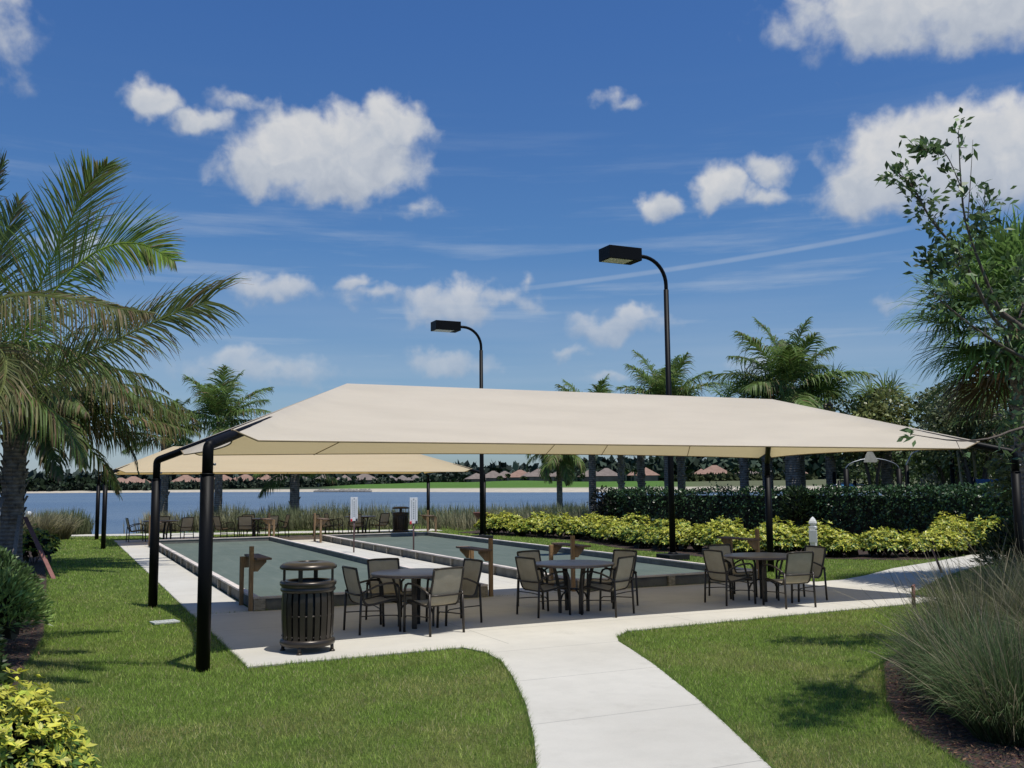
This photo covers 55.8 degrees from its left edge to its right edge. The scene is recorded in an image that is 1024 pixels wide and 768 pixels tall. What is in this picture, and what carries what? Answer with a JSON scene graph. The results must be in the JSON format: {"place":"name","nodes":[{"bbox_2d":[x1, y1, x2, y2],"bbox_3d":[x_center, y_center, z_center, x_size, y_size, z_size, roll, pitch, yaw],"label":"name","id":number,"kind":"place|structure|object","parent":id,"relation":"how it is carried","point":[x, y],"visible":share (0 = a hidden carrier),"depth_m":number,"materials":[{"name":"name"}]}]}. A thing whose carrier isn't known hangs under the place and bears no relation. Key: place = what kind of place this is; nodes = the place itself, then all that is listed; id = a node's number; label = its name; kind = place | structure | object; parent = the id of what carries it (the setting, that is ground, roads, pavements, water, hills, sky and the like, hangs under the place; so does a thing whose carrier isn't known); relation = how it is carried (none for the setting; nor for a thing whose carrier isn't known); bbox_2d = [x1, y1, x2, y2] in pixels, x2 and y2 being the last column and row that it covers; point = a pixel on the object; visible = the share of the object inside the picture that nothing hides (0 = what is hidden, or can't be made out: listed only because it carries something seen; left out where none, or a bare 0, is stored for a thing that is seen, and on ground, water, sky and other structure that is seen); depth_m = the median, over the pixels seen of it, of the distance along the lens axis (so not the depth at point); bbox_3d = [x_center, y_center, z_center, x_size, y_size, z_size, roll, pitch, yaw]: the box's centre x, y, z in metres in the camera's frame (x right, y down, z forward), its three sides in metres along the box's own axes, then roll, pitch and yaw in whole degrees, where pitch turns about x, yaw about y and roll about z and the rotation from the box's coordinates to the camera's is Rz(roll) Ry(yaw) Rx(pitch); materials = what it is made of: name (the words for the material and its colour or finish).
{"place":"outdoors","nodes":[
{"label":"outdoors","id":0,"kind":"place"},
{"bbox_2d":[24,509,70,536],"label":"ornamental grass","id":1,"kind":"object","parent":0,"point":[49,524],"depth_m":35.81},
{"bbox_2d":[42,512,84,539],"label":"ornamental grass","id":2,"kind":"object","parent":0,"point":[67,531],"depth_m":37.24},
{"bbox_2d":[121,546,249,614],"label":"side path","id":3,"kind":"structure","parent":0,"point":[178,582],"depth_m":19.29,"materials":[{"name":"concrete"}]},
{"bbox_2d":[239,546,271,610],"bbox_3d":[-4.120,3.086,15.496,0.316,1.010,1.120,2,-7,-25],"label":"court shelf","id":4,"kind":"object","parent":3,"relation":"on","point":[252,561],"visible":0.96,"depth_m":15.15,"materials":[{"name":"brown wood"}]},
{"bbox_2d":[114,535,318,546],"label":"patio","id":5,"kind":"structure","parent":0,"point":[143,543],"depth_m":35.45,"materials":[{"name":"concrete"}]},
{"bbox_2d":[94,446,485,548],"bbox_3d":[-8.425,4.193,36.921,13.514,3.545,6.358,2,-7,-25],"label":"shade canopy","id":6,"kind":"object","parent":5,"relation":"on","point":[332,464],"visible":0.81,"depth_m":36.05,"materials":[{"name":"fabric"}]},
{"bbox_2d":[392,506,408,532],"bbox_3d":[-4.489,5.491,39.007,0.708,1.100,0.708,5,-8,-42],"label":"trash receptacle","id":7,"kind":"object","parent":5,"relation":"on","point":[400,521],"visible":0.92,"depth_m":38.74,"materials":[{"name":"brown metal"}]},
{"bbox_2d":[73,529,441,536],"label":"lakeside path","id":8,"kind":"structure","parent":0,"point":[215,533],"depth_m":41.03,"materials":[{"name":"concrete"}]},
{"bbox_2d":[33,498,600,534],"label":"shore grass","id":9,"kind":"structure","parent":0,"point":[458,517],"depth_m":44.09,"materials":[{"name":"plant"}]},
{"bbox_2d":[0,491,911,533],"bbox_3d":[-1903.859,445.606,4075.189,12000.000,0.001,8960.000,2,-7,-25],"label":"lake","id":10,"kind":"structure","parent":0,"point":[131,506],"depth_m":158.83,"materials":[{"name":"liquid"}]},
{"bbox_2d":[26,478,977,492],"bbox_3d":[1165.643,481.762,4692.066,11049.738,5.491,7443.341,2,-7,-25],"label":"shore","id":11,"kind":"structure","parent":0,"point":[517,486],"depth_m":370.56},
{"bbox_2d":[0,452,990,491],"bbox_3d":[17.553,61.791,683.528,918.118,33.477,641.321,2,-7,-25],"label":"woods","id":12,"kind":"object","parent":11,"relation":"on","point":[78,480],"visible":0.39,"depth_m":562.60,"materials":[{"name":"green plant"}]},
{"bbox_2d":[0,0,1023,474],"label":"sky","id":13,"kind":"structure","parent":0,"point":[377,172],"materials":[{"name":"blue"}]},
{"bbox_2d":[14,523,1016,767],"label":"ground","id":14,"kind":"structure","parent":0,"point":[279,674],"depth_m":9.15,"materials":[{"name":"plant"}]},
{"bbox_2d":[0,551,46,695],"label":"planting bed","id":15,"kind":"object","parent":14,"relation":"on","point":[30,633],"visible":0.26,"depth_m":12.25,"materials":[{"name":"soil"}]},
{"bbox_2d":[0,554,47,595],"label":"green shrub","id":16,"kind":"object","parent":15,"relation":"on","point":[16,566],"visible":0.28,"depth_m":15.37,"materials":[{"name":"green plant"}]},
{"bbox_2d":[0,566,55,640],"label":"green shrub","id":17,"kind":"object","parent":15,"relation":"on","point":[17,592],"visible":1,"depth_m":11.64,"materials":[{"name":"green plant"}]},
{"bbox_2d":[22,523,61,562],"bbox_3d":[-12.517,4.184,25.446,1.277,1.051,1.415,2,-7,-25],"label":"variegated shrub","id":18,"kind":"object","parent":15,"relation":"on","point":[47,544],"visible":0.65,"depth_m":25.25,"materials":[{"name":"green plant"}]},
{"bbox_2d":[0,667,103,767],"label":"variegated shrub","id":19,"kind":"object","parent":15,"relation":"on","point":[35,732],"visible":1,"depth_m":5.44,"materials":[{"name":"yellow plant"}]},
{"bbox_2d":[0,316,204,563],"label":"palm tree","id":20,"kind":"object","parent":15,"relation":"on","point":[14,463],"visible":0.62,"depth_m":23.65,"materials":[{"name":"green plant"}]},
{"bbox_2d":[0,147,252,471],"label":"coconut palm","id":21,"kind":"object","parent":15,"relation":"on","point":[14,389],"visible":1,"depth_m":10.39,"materials":[{"name":"green plant"}]},
{"bbox_2d":[1,572,1022,766],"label":"mulch chips","id":22,"kind":"object","parent":15,"relation":"on","point":[949,732],"visible":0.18,"depth_m":7.82,"materials":[{"name":"wood"}]},
{"bbox_2d":[23,517,54,578],"bbox_3d":[-10.834,3.747,22.169,0.090,1.339,3.253,4,-8,-37],"label":"palm brace","id":23,"kind":"object","parent":14,"relation":"on","point":[40,550],"visible":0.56,"depth_m":22.09,"materials":[{"name":"brown wood"}]},
{"bbox_2d":[120,396,205,515],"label":"palm tree","id":24,"kind":"object","parent":14,"relation":"on","point":[165,492],"visible":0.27,"depth_m":46.04,"materials":[{"name":"green plant"}]},
{"bbox_2d":[167,364,273,520],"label":"palm tree","id":25,"kind":"object","parent":14,"relation":"on","point":[217,401],"visible":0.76,"depth_m":46.22,"materials":[{"name":"green plant"}]},
{"bbox_2d":[252,474,337,510],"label":"palm tree","id":26,"kind":"object","parent":14,"relation":"on","point":[294,479],"visible":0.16,"depth_m":48.20,"materials":[{"name":"green plant"}]},
{"bbox_2d":[159,536,487,610],"bbox_3d":[-6.205,4.430,24.412,3.980,0.228,18.962,2,-7,-25],"label":"bocce court","id":27,"kind":"object","parent":14,"relation":"on","point":[268,575],"visible":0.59,"depth_m":23.01,"materials":[{"name":"concrete"}]},
{"bbox_2d":[300,541,575,596],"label":"court walkway","id":28,"kind":"structure","parent":14,"relation":"on","point":[504,586],"depth_m":23.42,"materials":[{"name":"concrete"}]},
{"bbox_2d":[456,538,492,596],"bbox_3d":[-0.641,3.224,17.106,0.316,1.010,1.120,2,-7,-25],"label":"court shelf","id":29,"kind":"object","parent":28,"relation":"on","point":[485,554],"visible":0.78,"depth_m":16.80,"materials":[{"name":"brown wood"}]},
{"bbox_2d":[549,535,590,591],"bbox_3d":[1.054,3.292,17.891,0.316,1.010,1.120,2,-7,-25],"label":"court shelf","id":30,"kind":"object","parent":28,"relation":"on","point":[576,550],"visible":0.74,"depth_m":17.54,"materials":[{"name":"brown wood"}]},
{"bbox_2d":[431,320,492,537],"bbox_3d":[-1.809,1.691,34.794,2.170,7.865,0.620,2,-7,-25],"label":"street lamp","id":31,"kind":"object","parent":14,"relation":"on","point":[446,326],"visible":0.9,"depth_m":34.82,"materials":[{"name":"metal"}]},
{"bbox_2d":[322,532,757,590],"bbox_3d":[-0.965,4.639,26.837,4.055,0.228,18.962,2,-7,-25],"label":"bocce court","id":32,"kind":"object","parent":14,"relation":"on","point":[437,548],"visible":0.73,"depth_m":25.07,"materials":[{"name":"concrete"}]},
{"bbox_2d":[525,454,586,509],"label":"palm tree","id":33,"kind":"object","parent":14,"relation":"on","point":[565,464],"visible":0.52,"depth_m":61.66,"materials":[{"name":"green plant"}]},
{"bbox_2d":[554,374,614,513],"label":"palm tree","id":34,"kind":"object","parent":14,"relation":"on","point":[600,387],"visible":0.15,"depth_m":47.76,"materials":[{"name":"green plant"}]},
{"bbox_2d":[599,245,689,560],"bbox_3d":[3.370,0.521,24.775,2.170,8.015,0.620,2,-7,-25],"label":"street lamp","id":35,"kind":"object","parent":14,"relation":"on","point":[617,254],"visible":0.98,"depth_m":24.82,"materials":[{"name":"metal"}]},
{"bbox_2d":[458,530,980,560],"bbox_3d":[7.994,5.627,35.729,15.100,0.062,23.200,2,-7,-25],"label":"shrub bed","id":36,"kind":"object","parent":14,"relation":"on","point":[862,555],"visible":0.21,"depth_m":27.58,"materials":[{"name":"soil"}]},
{"bbox_2d":[487,511,520,533],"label":"variegated shrub","id":37,"kind":"object","parent":36,"relation":"on","point":[502,521],"visible":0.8,"depth_m":37.79,"materials":[{"name":"yellow plant"}]},
{"bbox_2d":[520,514,554,536],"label":"variegated shrub","id":38,"kind":"object","parent":36,"relation":"on","point":[533,527],"visible":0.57,"depth_m":36.09,"materials":[{"name":"yellow plant"}]},
{"bbox_2d":[538,512,577,537],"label":"variegated shrub","id":39,"kind":"object","parent":36,"relation":"on","point":[553,525],"visible":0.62,"depth_m":35.20,"materials":[{"name":"yellow plant"}]},
{"bbox_2d":[556,516,585,538],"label":"variegated shrub","id":40,"kind":"object","parent":36,"relation":"on","point":[569,527],"visible":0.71,"depth_m":34.27,"materials":[{"name":"yellow plant"}]},
{"bbox_2d":[586,485,619,516],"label":"dark shrub","id":41,"kind":"object","parent":36,"relation":"on","point":[598,504],"visible":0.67,"depth_m":43.29,"materials":[{"name":"green plant"}]},
{"bbox_2d":[596,520,636,544],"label":"variegated shrub","id":42,"kind":"object","parent":36,"relation":"on","point":[611,532],"visible":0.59,"depth_m":31.11,"materials":[{"name":"yellow plant"}]},
{"bbox_2d":[624,524,659,548],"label":"variegated shrub","id":43,"kind":"object","parent":36,"relation":"on","point":[640,537],"visible":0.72,"depth_m":28.97,"materials":[{"name":"yellow plant"}]},
{"bbox_2d":[615,350,723,493],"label":"palm tree","id":44,"kind":"object","parent":36,"relation":"on","point":[656,381],"visible":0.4,"depth_m":44.79,"materials":[{"name":"green plant"}]},
{"bbox_2d":[651,523,690,549],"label":"variegated shrub","id":45,"kind":"object","parent":36,"relation":"on","point":[661,537],"visible":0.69,"depth_m":27.87,"materials":[{"name":"yellow plant"}]},
{"bbox_2d":[679,522,713,550],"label":"variegated shrub","id":46,"kind":"object","parent":36,"relation":"on","point":[694,536],"visible":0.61,"depth_m":27.34,"materials":[{"name":"yellow plant"}]},
{"bbox_2d":[698,519,738,545],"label":"variegated shrub","id":47,"kind":"object","parent":36,"relation":"on","point":[713,532],"visible":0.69,"depth_m":26.29,"materials":[{"name":"yellow plant"}]},
{"bbox_2d":[700,363,780,494],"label":"cabbage palm","id":48,"kind":"object","parent":36,"relation":"on","point":[744,477],"visible":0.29,"depth_m":41.87,"materials":[{"name":"green plant"}]},
{"bbox_2d":[718,528,766,552],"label":"variegated shrub","id":49,"kind":"object","parent":36,"relation":"on","point":[740,546],"visible":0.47,"depth_m":25.20,"materials":[{"name":"yellow plant"}]},
{"bbox_2d":[727,369,800,491],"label":"cabbage palm","id":50,"kind":"object","parent":36,"relation":"on","point":[771,469],"visible":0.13,"depth_m":41.55,"materials":[{"name":"green plant"}]},
{"bbox_2d":[749,522,805,552],"bbox_3d":[6.867,4.087,25.444,1.576,0.913,1.703,2,-7,-25],"label":"variegated shrub","id":51,"kind":"object","parent":36,"relation":"on","point":[783,540],"visible":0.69,"depth_m":24.98,"materials":[{"name":"yellow plant"}]},
{"bbox_2d":[704,316,878,492],"bbox_3d":[11.455,1.588,40.342,5.938,9.097,6.261,2,-7,-25],"label":"palm tree","id":52,"kind":"object","parent":36,"relation":"on","point":[788,366],"visible":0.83,"depth_m":39.87,"materials":[{"name":"green plant"}]},
{"bbox_2d":[778,484,820,526],"bbox_3d":[11.032,4.723,36.660,1.842,1.911,1.722,-2,-6,14],"label":"green shrub","id":53,"kind":"object","parent":36,"relation":"on","point":[796,504],"visible":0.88,"depth_m":36.40,"materials":[{"name":"green plant"}]},
{"bbox_2d":[601,480,1012,535],"bbox_3d":[11.650,4.407,33.740,5.893,2.182,25.140,2,-7,-25],"label":"hedge","id":54,"kind":"object","parent":36,"relation":"on","point":[858,512],"visible":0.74,"depth_m":35.42,"materials":[{"name":"green plant"}]},
{"bbox_2d":[793,520,840,550],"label":"variegated shrub","id":55,"kind":"object","parent":36,"relation":"on","point":[824,533],"visible":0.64,"depth_m":25.04,"materials":[{"name":"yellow plant"}]},
{"bbox_2d":[790,360,874,494],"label":"cabbage palm","id":56,"kind":"object","parent":36,"relation":"on","point":[838,387],"visible":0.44,"depth_m":40.03,"materials":[{"name":"green plant"}]},
{"bbox_2d":[819,529,862,556],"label":"variegated shrub","id":57,"kind":"object","parent":36,"relation":"on","point":[847,544],"visible":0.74,"depth_m":24.90,"materials":[{"name":"yellow plant"}]},
{"bbox_2d":[857,526,911,556],"bbox_3d":[9.665,4.094,25.140,1.630,0.818,1.536,2,-7,-25],"label":"variegated shrub","id":58,"kind":"object","parent":36,"relation":"on","point":[879,542],"visible":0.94,"depth_m":24.82,"materials":[{"name":"yellow plant"}]},
{"bbox_2d":[899,529,953,555],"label":"variegated shrub","id":59,"kind":"object","parent":36,"relation":"on","point":[915,545],"visible":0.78,"depth_m":24.73,"materials":[{"name":"yellow plant"}]},
{"bbox_2d":[925,527,967,555],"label":"variegated shrub","id":60,"kind":"object","parent":36,"relation":"on","point":[957,542],"visible":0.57,"depth_m":24.83,"materials":[{"name":"yellow plant"}]},
{"bbox_2d":[929,518,979,553],"bbox_3d":[11.777,4.062,25.886,1.463,0.982,1.434,2,-7,-25],"label":"variegated shrub","id":61,"kind":"object","parent":36,"relation":"on","point":[969,537],"visible":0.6,"depth_m":25.58,"materials":[{"name":"green plant"}]},
{"bbox_2d":[966,515,1011,551],"bbox_3d":[12.829,4.018,25.925,1.597,1.048,1.640,2,-7,-25],"label":"variegated shrub","id":62,"kind":"object","parent":36,"relation":"on","point":[980,529],"visible":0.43,"depth_m":25.77,"materials":[{"name":"green plant"}]},
{"bbox_2d":[717,529,760,578],"bbox_3d":[4.619,3.434,19.541,0.316,1.010,1.120,2,-7,-25],"label":"court shelf","id":63,"kind":"object","parent":14,"relation":"on","point":[753,543],"visible":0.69,"depth_m":19.25,"materials":[{"name":"brown wood"}]},
{"bbox_2d":[823,384,915,494],"bbox_3d":[14.504,3.016,39.556,4.004,5.859,4.160,2,-7,-25],"label":"broadleaf tree","id":64,"kind":"object","parent":14,"relation":"on","point":[886,413],"visible":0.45,"depth_m":38.68,"materials":[{"name":"green plant"}]},
{"bbox_2d":[848,367,925,494],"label":"cabbage palm","id":65,"kind":"object","parent":14,"relation":"on","point":[887,472],"visible":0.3,"depth_m":40.25,"materials":[{"name":"green plant"}]},
{"bbox_2d":[838,450,935,495],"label":"broadleaf tree","id":66,"kind":"object","parent":14,"relation":"on","point":[898,458],"visible":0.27,"depth_m":48.42,"materials":[{"name":"green plant"}]},
{"bbox_2d":[882,202,1023,515],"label":"cabbage palm","id":67,"kind":"object","parent":14,"relation":"on","point":[1011,242],"visible":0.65,"depth_m":18.10,"materials":[{"name":"green plant"}]},
{"bbox_2d":[883,647,1023,767],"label":"grass bed","id":68,"kind":"object","parent":14,"relation":"on","point":[945,720],"visible":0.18,"depth_m":7.48,"materials":[{"name":"soil"}]},
{"bbox_2d":[860,567,1023,714],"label":"ornamental grass","id":69,"kind":"object","parent":68,"relation":"on","point":[922,638],"depth_m":8.17,"materials":[{"name":"plant"}]},
{"bbox_2d":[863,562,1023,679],"bbox_3d":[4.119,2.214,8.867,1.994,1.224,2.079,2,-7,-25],"label":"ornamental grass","id":70,"kind":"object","parent":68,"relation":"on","point":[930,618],"depth_m":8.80,"materials":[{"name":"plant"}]},
{"bbox_2d":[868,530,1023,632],"bbox_3d":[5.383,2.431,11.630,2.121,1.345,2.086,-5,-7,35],"label":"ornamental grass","id":71,"kind":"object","parent":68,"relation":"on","point":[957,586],"depth_m":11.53,"materials":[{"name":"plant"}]},
{"bbox_2d":[871,570,1023,747],"bbox_3d":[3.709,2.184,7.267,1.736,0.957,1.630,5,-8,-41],"label":"ornamental grass","id":72,"kind":"object","parent":68,"relation":"on","point":[993,727],"depth_m":7.10,"materials":[{"name":"plant"}]},
{"bbox_2d":[873,107,1023,463],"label":"oak tree","id":73,"kind":"object","parent":68,"relation":"on","point":[923,149],"visible":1,"depth_m":11.26,"materials":[{"name":"green plant"}]},
{"bbox_2d":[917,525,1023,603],"bbox_3d":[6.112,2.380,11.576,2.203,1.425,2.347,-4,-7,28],"label":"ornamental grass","id":74,"kind":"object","parent":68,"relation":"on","point":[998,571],"depth_m":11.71,"materials":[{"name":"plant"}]},
{"bbox_2d":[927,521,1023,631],"bbox_3d":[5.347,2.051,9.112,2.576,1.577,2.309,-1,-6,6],"label":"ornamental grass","id":75,"kind":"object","parent":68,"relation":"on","point":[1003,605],"depth_m":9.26,"materials":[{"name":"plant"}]},
{"bbox_2d":[901,380,1008,485],"bbox_3d":[18.050,2.866,39.536,4.344,6.106,6.263,-3,-6,21],"label":"broadleaf tree","id":76,"kind":"object","parent":14,"relation":"on","point":[919,458],"visible":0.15,"depth_m":39.71,"materials":[{"name":"green plant"}]},
{"bbox_2d":[914,382,1010,483],"bbox_3d":[17.442,2.583,36.289,3.853,5.997,4.380,5,-8,-41],"label":"broadleaf tree","id":77,"kind":"object","parent":14,"relation":"on","point":[978,433],"visible":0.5,"depth_m":36.18,"materials":[{"name":"green plant"}]},
{"bbox_2d":[942,382,1013,476],"bbox_3d":[17.784,2.343,35.239,4.164,6.423,3.892,-3,-6,22],"label":"cabbage palm","id":78,"kind":"object","parent":14,"relation":"on","point":[993,416],"visible":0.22,"depth_m":35.07,"materials":[{"name":"green plant"}]},
{"bbox_2d":[967,512,1015,569],"bbox_3d":[9.291,2.946,17.159,2.109,1.415,2.017,2,-7,-25],"label":"green shrub","id":79,"kind":"object","parent":14,"relation":"on","point":[994,538],"visible":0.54,"depth_m":17.22,"materials":[{"name":"green plant"}]},
{"bbox_2d":[983,414,1013,507],"bbox_3d":[11.223,1.853,19.638,2.954,4.092,3.087,-3,-7,24],"label":"broadleaf tree","id":80,"kind":"object","parent":14,"relation":"on","point":[1002,473],"visible":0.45,"depth_m":19.96,"materials":[{"name":"green plant"}]},
{"bbox_2d":[194,580,954,667],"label":"patio","id":81,"kind":"structure","parent":0,"point":[254,637],"depth_m":13.98,"materials":[{"name":"concrete"}]},
{"bbox_2d":[279,560,336,655],"bbox_3d":[-2.404,2.614,11.402,0.668,1.038,0.668,2,-7,-25],"label":"trash receptacle","id":82,"kind":"object","parent":81,"relation":"on","point":[307,612],"visible":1,"depth_m":11.16,"materials":[{"name":"brown metal"}]},
{"bbox_2d":[342,566,401,634],"bbox_3d":[-1.887,2.853,12.902,0.658,0.863,0.602,3,-7,-31],"label":"patio chair","id":83,"kind":"object","parent":81,"relation":"on","point":[353,590],"visible":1,"depth_m":12.80,"materials":[{"name":"fabric"}]},
{"bbox_2d":[365,558,411,624],"bbox_3d":[-1.739,2.955,13.887,0.602,0.863,0.658,3,-7,-29],"label":"patio chair","id":84,"kind":"object","parent":81,"relation":"on","point":[376,564],"visible":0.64,"depth_m":14.09,"materials":[{"name":"fabric"}]},
{"bbox_2d":[370,568,434,628],"bbox_3d":[-1.315,2.952,13.283,1.252,0.735,1.252,5,-8,-45],"label":"patio table","id":85,"kind":"object","parent":81,"relation":"on","point":[415,575],"visible":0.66,"depth_m":13.10,"materials":[{"name":"metal"}]},
{"bbox_2d":[403,566,464,636],"bbox_3d":[-1.011,2.827,12.726,0.602,0.863,0.658,5,-8,-41],"label":"patio chair","id":86,"kind":"object","parent":81,"relation":"on","point":[446,586],"visible":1,"depth_m":12.58,"materials":[{"name":"fabric"}]},
{"bbox_2d":[425,558,482,625],"bbox_3d":[-0.801,2.926,13.685,0.658,0.863,0.602,4,-7,-34],"label":"patio chair","id":87,"kind":"object","parent":81,"relation":"on","point":[472,576],"visible":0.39,"depth_m":13.75,"materials":[{"name":"fabric"}]},
{"bbox_2d":[516,550,567,609],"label":"patio chair","id":88,"kind":"object","parent":81,"relation":"on","point":[535,554],"visible":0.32,"depth_m":15.56,"materials":[{"name":"fabric"}]},
{"bbox_2d":[515,556,570,617],"bbox_3d":[0.442,2.986,14.362,0.658,0.863,0.602,4,-7,-34],"label":"patio chair","id":89,"kind":"object","parent":81,"relation":"on","point":[528,575],"visible":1,"depth_m":14.26,"materials":[{"name":"fabric"}]},
{"bbox_2d":[536,560,614,613],"bbox_3d":[0.934,3.073,14.631,1.252,0.735,1.252,-3,-6,22],"label":"patio table","id":90,"kind":"object","parent":81,"relation":"on","point":[565,565],"visible":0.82,"depth_m":14.52,"materials":[{"name":"metal"}]},
{"bbox_2d":[148,383,1023,672],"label":"shade canopy","id":91,"kind":"object","parent":81,"relation":"on","point":[370,419],"visible":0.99,"depth_m":14.99,"materials":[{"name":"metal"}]},
{"bbox_2d":[581,555,634,617],"bbox_3d":[1.437,2.975,14.344,0.658,0.863,0.602,-5,-7,35],"label":"patio chair","id":92,"kind":"object","parent":81,"relation":"on","point":[623,573],"visible":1,"depth_m":14.25,"materials":[{"name":"fabric"}]},
{"bbox_2d":[586,549,638,608],"bbox_3d":[1.608,3.082,15.374,0.658,0.863,0.602,5,-8,-42],"label":"patio chair","id":93,"kind":"object","parent":81,"relation":"on","point":[617,553],"visible":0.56,"depth_m":15.41,"materials":[{"name":"fabric"}]},
{"bbox_2d":[702,549,756,605],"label":"patio chair","id":94,"kind":"object","parent":81,"relation":"on","point":[715,569],"visible":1,"depth_m":15.41,"materials":[{"name":"fabric"}]},
{"bbox_2d":[707,544,757,598],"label":"patio chair","id":95,"kind":"object","parent":81,"relation":"on","point":[726,548],"visible":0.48,"depth_m":16.71,"materials":[{"name":"fabric"}]},
{"bbox_2d":[723,552,786,601],"bbox_3d":[4.120,3.177,15.886,1.252,0.735,1.252,4,-7,-36],"label":"patio table","id":96,"kind":"object","parent":81,"relation":"on","point":[762,558],"visible":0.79,"depth_m":15.82,"materials":[{"name":"metal"}]},
{"bbox_2d":[762,551,816,608],"bbox_3d":[4.325,3.029,15.096,0.602,0.863,0.658,2,-6,-21],"label":"patio chair","id":97,"kind":"object","parent":81,"relation":"on","point":[798,567],"visible":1,"depth_m":14.90,"materials":[{"name":"fabric"}]},
{"bbox_2d":[775,545,827,601],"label":"patio chair","id":98,"kind":"object","parent":81,"relation":"on","point":[818,568],"visible":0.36,"depth_m":15.98,"materials":[{"name":"fabric"}]},
{"bbox_2d":[463,631,770,767],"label":"front path","id":99,"kind":"structure","parent":0,"point":[605,700],"depth_m":8.16,"materials":[{"name":"concrete"}]},
{"bbox_2d":[843,452,902,495],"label":"play arch","id":100,"kind":"structure","parent":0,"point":[870,456],"depth_m":35.82,"materials":[{"name":"metal"}]},
{"bbox_2d":[819,551,1005,592],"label":"path","id":101,"kind":"structure","parent":0,"point":[874,581],"depth_m":19.63,"materials":[{"name":"concrete"}]},
{"bbox_2d":[832,533,1023,649],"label":"ornamental grass","id":102,"kind":"object","parent":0,"point":[960,608],"depth_m":9.41,"materials":[{"name":"plant"}]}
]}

